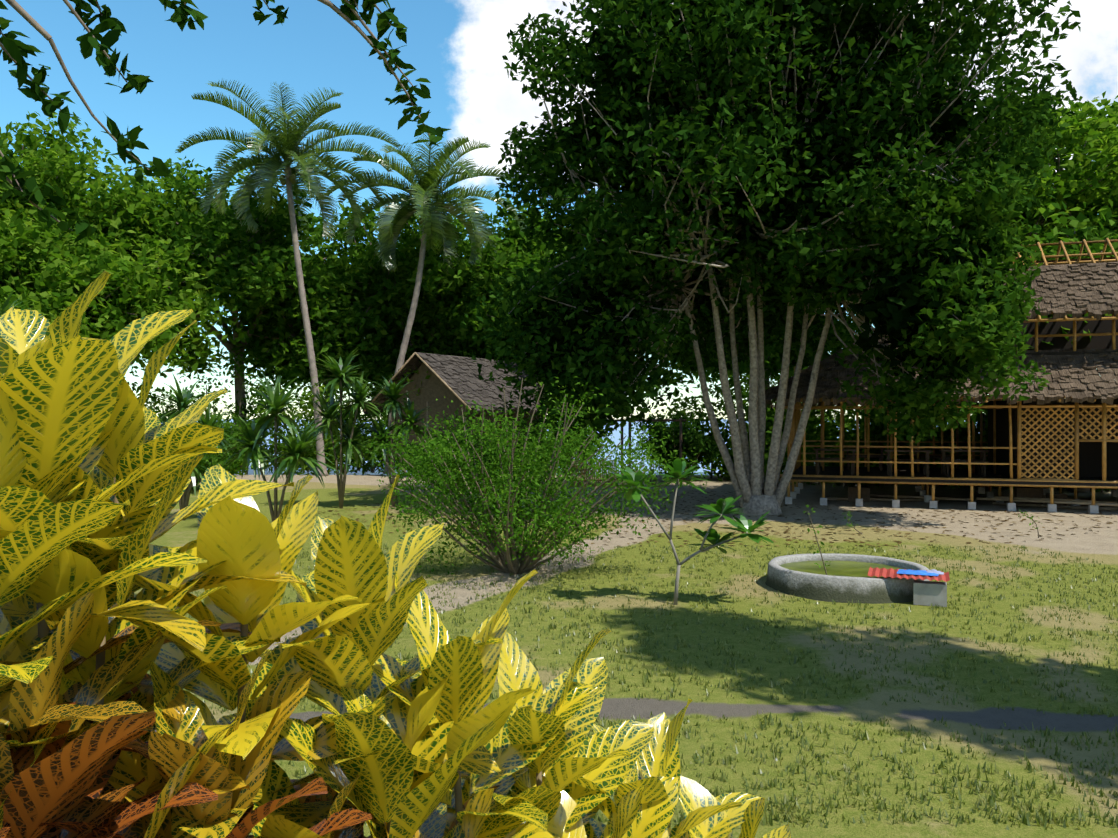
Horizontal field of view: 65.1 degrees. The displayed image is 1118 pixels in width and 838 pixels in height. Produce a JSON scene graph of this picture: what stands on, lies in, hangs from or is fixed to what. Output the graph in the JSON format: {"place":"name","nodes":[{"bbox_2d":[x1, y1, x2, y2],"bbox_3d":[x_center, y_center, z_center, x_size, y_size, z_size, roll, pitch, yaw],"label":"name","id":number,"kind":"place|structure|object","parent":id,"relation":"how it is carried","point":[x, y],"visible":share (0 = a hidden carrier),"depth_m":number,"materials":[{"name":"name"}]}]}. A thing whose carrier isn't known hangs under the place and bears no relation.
{"place":"outdoors","nodes":[
{"label":"outdoors","id":0,"kind":"place"},
{"bbox_2d":[0,0,1117,418],"label":"sky","id":1,"kind":"structure","parent":0,"point":[459,46],"materials":[{"name":"blue"}]},
{"bbox_2d":[161,419,976,474],"bbox_3d":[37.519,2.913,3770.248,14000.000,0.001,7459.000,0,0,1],"label":"sea","id":2,"kind":"structure","parent":0,"point":[616,435],"depth_m":78.50,"materials":[{"name":"blue liquid"}]},
{"bbox_2d":[134,475,1117,837],"bbox_3d":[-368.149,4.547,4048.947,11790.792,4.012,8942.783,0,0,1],"label":"ground","id":3,"kind":"structure","parent":0,"point":[1064,539],"depth_m":9.99,"materials":[{"name":"green plant"}]},
{"bbox_2d":[0,289,42,315],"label":"dracaena","id":4,"kind":"object","parent":3,"relation":"on","point":[7,305],"visible":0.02,"depth_m":16.98,"materials":[{"name":"green plant"}]},
{"bbox_2d":[0,716,144,837],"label":"croton","id":5,"kind":"object","parent":3,"relation":"on","point":[98,811],"visible":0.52,"depth_m":2.02,"materials":[{"name":"plant"}]},
{"bbox_2d":[0,111,202,293],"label":"tree","id":6,"kind":"object","parent":3,"relation":"on","point":[66,174],"visible":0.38,"depth_m":38.25,"materials":[{"name":"green plant"}]},
{"bbox_2d":[0,338,207,837],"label":"croton","id":7,"kind":"object","parent":3,"relation":"on","point":[32,548],"visible":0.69,"depth_m":1.93,"materials":[{"name":"yellow plant"}]},
{"bbox_2d":[0,592,217,837],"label":"croton","id":8,"kind":"object","parent":3,"relation":"on","point":[57,786],"visible":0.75,"depth_m":1.93,"materials":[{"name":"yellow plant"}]},
{"bbox_2d":[0,271,221,771],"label":"croton","id":9,"kind":"object","parent":3,"relation":"on","point":[61,393],"visible":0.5,"depth_m":2.07,"materials":[{"name":"yellow plant"}]},
{"bbox_2d":[0,200,248,377],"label":"tree","id":10,"kind":"object","parent":3,"relation":"on","point":[127,294],"visible":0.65,"depth_m":35.15,"materials":[{"name":"green plant"}]},
{"bbox_2d":[0,454,279,794],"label":"croton","id":11,"kind":"object","parent":3,"relation":"on","point":[66,571],"visible":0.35,"depth_m":2.25,"materials":[{"name":"yellow plant"}]},
{"bbox_2d":[98,719,236,837],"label":"croton","id":12,"kind":"object","parent":3,"relation":"on","point":[174,785],"visible":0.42,"depth_m":2.08,"materials":[{"name":"plant"}]},
{"bbox_2d":[58,320,306,724],"bbox_3d":[-1.242,1.135,2.461,0.880,2.840,0.774,0,0,38],"label":"croton","id":13,"kind":"object","parent":3,"relation":"on","point":[141,434],"visible":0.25,"depth_m":2.38,"materials":[{"name":"yellow plant"}]},
{"bbox_2d":[149,374,235,519],"bbox_3d":[-9.336,0.709,22.103,2.923,3.707,1.958,0,0,14],"label":"dracaena","id":14,"kind":"object","parent":3,"relation":"on","point":[182,400],"visible":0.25,"depth_m":21.93,"materials":[{"name":"green plant"}]},
{"bbox_2d":[38,650,371,837],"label":"croton","id":15,"kind":"object","parent":3,"relation":"on","point":[173,745],"visible":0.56,"depth_m":2.26,"materials":[{"name":"yellow plant"}]},
{"bbox_2d":[151,408,261,490],"bbox_3d":[-13.243,1.163,31.312,4.889,3.175,5.059,0,0,1],"label":"shrub","id":16,"kind":"object","parent":3,"relation":"on","point":[235,463],"visible":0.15,"depth_m":31.18,"materials":[{"name":"green plant"}]},
{"bbox_2d":[73,154,369,469],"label":"tree","id":17,"kind":"object","parent":3,"relation":"on","point":[258,265],"visible":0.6,"depth_m":40.60,"materials":[{"name":"green plant"}]},
{"bbox_2d":[0,0,450,242],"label":"tree","id":18,"kind":"object","parent":3,"relation":"on","point":[15,51],"visible":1,"depth_m":5.91,"materials":[{"name":"green plant"}]},
{"bbox_2d":[113,464,398,837],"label":"croton","id":19,"kind":"object","parent":3,"relation":"on","point":[243,536],"visible":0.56,"depth_m":2.45,"materials":[{"name":"yellow plant"}]},
{"bbox_2d":[124,353,393,474],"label":"understory","id":20,"kind":"object","parent":3,"relation":"on","point":[251,406],"visible":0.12,"depth_m":43.54,"materials":[{"name":"green plant"}]},
{"bbox_2d":[134,381,389,476],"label":"understory","id":21,"kind":"object","parent":3,"relation":"on","point":[311,454],"visible":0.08,"depth_m":40.78,"materials":[{"name":"green plant"}]},
{"bbox_2d":[209,372,341,521],"bbox_3d":[-6.497,0.730,19.985,3.328,3.671,2.277,0,0,1],"label":"dracaena","id":22,"kind":"object","parent":3,"relation":"on","point":[277,402],"visible":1,"depth_m":19.89,"materials":[{"name":"green plant"}]},
{"bbox_2d":[175,80,400,475],"bbox_3d":[-11.993,-6.050,39.612,9.176,17.249,10.075,0,0,1],"label":"palm","id":23,"kind":"object","parent":3,"relation":"on","point":[291,136],"visible":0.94,"depth_m":39.06,"materials":[{"name":"green plant"}]},
{"bbox_2d":[251,761,367,837],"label":"croton","id":24,"kind":"object","parent":3,"relation":"on","point":[273,824],"visible":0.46,"depth_m":2.52,"materials":[{"name":"yellow plant"}]},
{"bbox_2d":[197,253,444,467],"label":"tree","id":25,"kind":"object","parent":3,"relation":"on","point":[279,343],"visible":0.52,"depth_m":43.39,"materials":[{"name":"green plant"}]},
{"bbox_2d":[295,347,385,508],"bbox_3d":[-6.182,0.257,25.032,2.864,4.606,2.357,0,0,1],"label":"dracaena","id":26,"kind":"object","parent":3,"relation":"on","point":[341,371],"visible":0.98,"depth_m":24.97,"materials":[{"name":"green plant"}]},
{"bbox_2d":[259,475,502,828],"bbox_3d":[-0.599,1.364,2.726,0.850,2.381,0.959,0,0,1],"label":"croton","id":27,"kind":"object","parent":3,"relation":"on","point":[349,558],"visible":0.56,"depth_m":2.64,"materials":[{"name":"yellow plant"}]},
{"bbox_2d":[252,671,527,837],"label":"croton","id":28,"kind":"object","parent":3,"relation":"on","point":[398,793],"visible":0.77,"depth_m":2.48,"materials":[{"name":"yellow plant"}]},
{"bbox_2d":[352,375,441,506],"bbox_3d":[-4.723,0.576,25.543,2.899,3.969,2.125,0,0,1],"label":"dracaena","id":29,"kind":"object","parent":3,"relation":"on","point":[392,392],"visible":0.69,"depth_m":25.40,"materials":[{"name":"green plant"}]},
{"bbox_2d":[293,195,538,354],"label":"tree","id":30,"kind":"object","parent":3,"relation":"on","point":[441,292],"visible":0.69,"depth_m":43.74,"materials":[{"name":"green plant"}]},
{"bbox_2d":[323,133,526,473],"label":"palm","id":31,"kind":"object","parent":3,"relation":"on","point":[424,192],"visible":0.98,"depth_m":40.45,"materials":[{"name":"green plant"}]},
{"bbox_2d":[384,785,499,837],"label":"croton","id":32,"kind":"object","parent":3,"relation":"on","point":[480,802],"visible":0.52,"depth_m":2.59,"materials":[{"name":"yellow plant"}]},
{"bbox_2d":[398,410,505,489],"bbox_3d":[-3.864,1.241,30.972,4.302,3.162,5.012,0,0,1],"label":"bush","id":33,"kind":"object","parent":3,"relation":"on","point":[461,441],"visible":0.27,"depth_m":30.25,"materials":[{"name":"green plant"}]},
{"bbox_2d":[362,352,558,475],"bbox_3d":[-4.185,-0.149,40.353,6.305,5.404,7.290,0,0,33],"label":"beach hut","id":34,"kind":"object","parent":3,"relation":"on","point":[450,378],"visible":0.6,"depth_m":38.07,"materials":[{"name":"roof shingles"},{"name":"plaster"}]},
{"bbox_2d":[314,365,611,474],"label":"understory","id":35,"kind":"object","parent":3,"relation":"on","point":[380,455],"visible":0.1,"depth_m":41.77,"materials":[{"name":"green plant"}]},
{"bbox_2d":[389,267,540,381],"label":"tree","id":36,"kind":"object","parent":3,"relation":"on","point":[442,345],"visible":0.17,"depth_m":45.46,"materials":[{"name":"green plant"}]},
{"bbox_2d":[334,569,598,837],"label":"croton","id":37,"kind":"object","parent":3,"relation":"on","point":[473,668],"visible":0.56,"depth_m":2.73,"materials":[{"name":"yellow plant"}]},
{"bbox_2d":[367,336,616,472],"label":"tree","id":38,"kind":"object","parent":3,"relation":"on","point":[463,355],"depth_m":44.93,"materials":[{"name":"green plant"}]},
{"bbox_2d":[450,198,595,428],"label":"tree","id":39,"kind":"object","parent":3,"relation":"on","point":[534,252],"visible":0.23,"depth_m":42.92,"materials":[{"name":"green plant"}]},
{"bbox_2d":[491,415,567,486],"bbox_3d":[-1.041,1.341,33.447,3.747,2.972,4.841,0,0,1],"label":"bush","id":40,"kind":"object","parent":3,"relation":"on","point":[533,432],"visible":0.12,"depth_m":32.82,"materials":[{"name":"green plant"}]},
{"bbox_2d":[361,376,715,576],"bbox_3d":[-0.391,0.963,14.486,5.179,3.335,5.602,0,0,-36],"label":"shrub","id":41,"kind":"object","parent":3,"relation":"on","point":[493,546],"visible":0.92,"depth_m":13.98,"materials":[{"name":"green plant"}]},
{"bbox_2d":[446,628,653,829],"bbox_3d":[-0.098,1.623,2.975,0.969,1.863,0.930,0,0,1],"label":"croton","id":42,"kind":"object","parent":3,"relation":"on","point":[605,759],"visible":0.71,"depth_m":3.00,"materials":[{"name":"yellow plant"}]},
{"bbox_2d":[570,459,618,486],"bbox_3d":[1.305,2.033,33.009,1.910,1.040,0.110,0,0,-5],"label":"bamboo fence","id":43,"kind":"object","parent":3,"relation":"on","point":[583,471],"visible":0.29,"depth_m":32.98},
{"bbox_2d":[530,773,678,837],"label":"croton","id":44,"kind":"object","parent":3,"relation":"on","point":[633,817],"visible":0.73,"depth_m":2.95,"materials":[{"name":"yellow plant"}]},
{"bbox_2d":[148,543,1117,829],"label":"lawn grass tufts","id":45,"kind":"object","parent":3,"relation":"on","point":[982,787],"visible":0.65,"depth_m":8.76,"materials":[{"name":"green plant"}]},
{"bbox_2d":[615,418,685,485],"bbox_3d":[3.512,1.253,33.502,2.700,2.600,0.120,0,0,1],"label":"wooden frame","id":46,"kind":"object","parent":3,"relation":"on","point":[680,420],"depth_m":33.46,"materials":[{"name":"brown wood"}]},
{"bbox_2d":[648,466,660,486],"bbox_3d":[3.535,2.155,33.056,0.851,0.796,0.621,0,0,39],"label":"plant pot","id":47,"kind":"object","parent":3,"relation":"on","point":[654,481],"visible":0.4,"depth_m":32.95,"materials":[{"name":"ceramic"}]},
{"bbox_2d":[573,699,761,837],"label":"croton","id":48,"kind":"object","parent":3,"relation":"on","point":[659,755],"visible":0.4,"depth_m":3.22,"materials":[{"name":"yellow plant"}]},
{"bbox_2d":[631,412,724,481],"bbox_3d":[4.977,1.139,35.725,3.435,2.877,3.865,0,0,32],"label":"shrub","id":49,"kind":"object","parent":3,"relation":"on","point":[694,441],"visible":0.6,"depth_m":35.12,"materials":[{"name":"green plant"}]},
{"bbox_2d":[610,458,772,604],"bbox_3d":[1.792,1.543,12.050,2.242,2.024,0.949,0,0,1],"label":"frangipani","id":50,"kind":"object","parent":3,"relation":"on","point":[723,506],"visible":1,"depth_m":12.01,"materials":[{"name":"green plant"}]},
{"bbox_2d":[316,491,1117,546],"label":"fallen leaves","id":51,"kind":"object","parent":3,"relation":"on","point":[786,523],"visible":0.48,"depth_m":21.70,"materials":[{"name":"brown plant"}]},
{"bbox_2d":[679,775,790,837],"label":"croton","id":52,"kind":"object","parent":3,"relation":"on","point":[694,795],"visible":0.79,"depth_m":3.25,"materials":[{"name":"yellow plant"}]},
{"bbox_2d":[636,287,871,432],"bbox_3d":[8.601,-3.419,39.986,11.734,11.978,9.557,0,0,28],"label":"tree","id":53,"kind":"object","parent":3,"relation":"on","point":[675,378],"visible":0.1,"depth_m":37.90,"materials":[{"name":"green plant"}]},
{"bbox_2d":[460,0,1080,514],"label":"tree","id":54,"kind":"object","parent":3,"relation":"on","point":[768,166],"visible":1,"depth_m":21.09,"materials":[{"name":"green plant"}]},
{"bbox_2d":[644,315,983,480],"bbox_3d":[19.241,-0.492,35.187,32.027,7.530,8.233,0,0,12],"label":"tree","id":55,"kind":"object","parent":3,"relation":"on","point":[699,413],"visible":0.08,"depth_m":36.68,"materials":[{"name":"green plant"}]},
{"bbox_2d":[803,505,830,574],"bbox_3d":[3.701,1.886,12.545,0.467,1.339,0.274,0,0,-24],"label":"sapling","id":56,"kind":"object","parent":3,"relation":"on","point":[822,543],"depth_m":12.54,"materials":[{"name":"green plant"}]},
{"bbox_2d":[765,553,929,603],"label":"pond wall","id":57,"kind":"structure","parent":3,"relation":"on","point":[844,589],"depth_m":12.37,"materials":[{"name":"grey concrete"}]},
{"bbox_2d":[780,561,907,576],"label":"pond water","id":58,"kind":"structure","parent":57,"relation":"in","point":[848,568],"depth_m":13.64,"materials":[{"name":"green liquid"}]},
{"bbox_2d":[868,567,949,581],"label":"roof tiles","id":59,"kind":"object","parent":57,"relation":"on","point":[884,572],"visible":0.69,"depth_m":12.21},
{"bbox_2d":[897,569,938,575],"bbox_3d":[5.050,2.144,12.334,0.540,0.038,0.380,0,0,23],"label":"blue cloth","id":60,"kind":"object","parent":59,"relation":"on","point":[914,572],"visible":0.85,"depth_m":12.26,"materials":[{"name":"blue fabric"}]},
{"bbox_2d":[927,569,943,574],"bbox_3d":[5.271,2.135,12.318,0.260,0.056,0.200,0,0,23],"label":"cloth","id":61,"kind":"object","parent":59,"relation":"on","point":[934,571],"visible":0.83,"depth_m":12.28,"materials":[{"name":"white fabric"}]},
{"bbox_2d":[842,511,861,533],"bbox_3d":[6.497,2.298,19.360,0.462,0.531,0.241,0,0,1],"label":"sapling","id":62,"kind":"object","parent":3,"relation":"on","point":[849,514],"visible":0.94,"depth_m":19.34,"materials":[{"name":"green plant"}]},
{"bbox_2d":[722,82,1077,466],"bbox_3d":[13.125,-5.758,36.386,14.508,16.648,12.312,0,0,1],"label":"tree","id":63,"kind":"object","parent":3,"relation":"on","point":[1062,191],"depth_m":32.79,"materials":[{"name":"green plant"}]},
{"bbox_2d":[694,371,1109,491],"bbox_3d":[17.479,0.496,33.206,25.690,5.801,7.709,0,0,21],"label":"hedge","id":64,"kind":"object","parent":3,"relation":"on","point":[962,434],"visible":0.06,"depth_m":33.98,"materials":[{"name":"green plant"}]},
{"bbox_2d":[713,354,1103,490],"bbox_3d":[18.979,0.391,32.124,26.460,5.897,6.723,0,0,15],"label":"understory","id":65,"kind":"object","parent":3,"relation":"on","point":[828,432],"visible":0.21,"depth_m":32.71,"materials":[{"name":"green plant"}]},
{"bbox_2d":[913,580,946,606],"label":"concrete block","id":66,"kind":"structure","parent":3,"relation":"on","point":[929,593],"depth_m":11.95,"materials":[{"name":"concrete"}]},
{"bbox_2d":[779,238,1117,504],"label":"bamboo house","id":67,"kind":"structure","parent":3,"relation":"on","point":[798,407],"depth_m":25.33,"materials":[{"name":"brown wood"}]},
{"bbox_2d":[765,257,1117,408],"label":"thatched roof","id":68,"kind":"structure","parent":67,"relation":"attached to","point":[1057,285],"depth_m":24.23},
{"bbox_2d":[785,483,1117,513],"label":"foundation blocks","id":69,"kind":"structure","parent":67,"relation":"attached to","point":[1093,509],"depth_m":25.83,"materials":[{"name":"grey concrete"}]},
{"bbox_2d":[1021,408,1117,478],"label":"lattice panel","id":70,"kind":"object","parent":67,"relation":"attached to","point":[1059,437],"visible":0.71,"depth_m":23.98,"materials":[{"name":"brown wood"}]},
{"bbox_2d":[1018,509,1038,537],"bbox_3d":[10.103,2.254,18.869,0.557,0.606,0.281,0,0,-14],"label":"sapling","id":71,"kind":"object","parent":3,"relation":"on","point":[1032,520],"visible":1,"depth_m":18.88,"materials":[{"name":"green plant"}]},
{"bbox_2d":[997,91,1117,257],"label":"tree","id":72,"kind":"object","parent":3,"relation":"on","point":[1095,135],"visible":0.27,"depth_m":33.64,"materials":[{"name":"green plant"}]},
{"bbox_2d":[1017,200,1117,491],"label":"tree","id":73,"kind":"object","parent":3,"relation":"on","point":[1105,212],"visible":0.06,"depth_m":30.07,"materials":[{"name":"green plant"}]},
{"bbox_2d":[813,447,1066,505],"bbox_3d":[13.280,1.746,27.233,10.200,1.615,4.680,0,0,19],"label":"house furniture","id":74,"kind":"object","parent":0,"point":[1033,492],"visible":0.77,"depth_m":26.85,"materials":[{"name":"brown wood"}]},
{"bbox_2d":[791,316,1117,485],"bbox_3d":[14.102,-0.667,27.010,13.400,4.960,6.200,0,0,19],"label":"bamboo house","id":75,"kind":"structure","parent":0,"point":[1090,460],"depth_m":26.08,"materials":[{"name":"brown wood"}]},
{"bbox_2d":[825,494,1117,510],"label":"house poles","id":76,"kind":"object","parent":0,"point":[1057,501],"visible":0.69,"depth_m":25.32,"materials":[{"name":"brown wood"}]}
]}

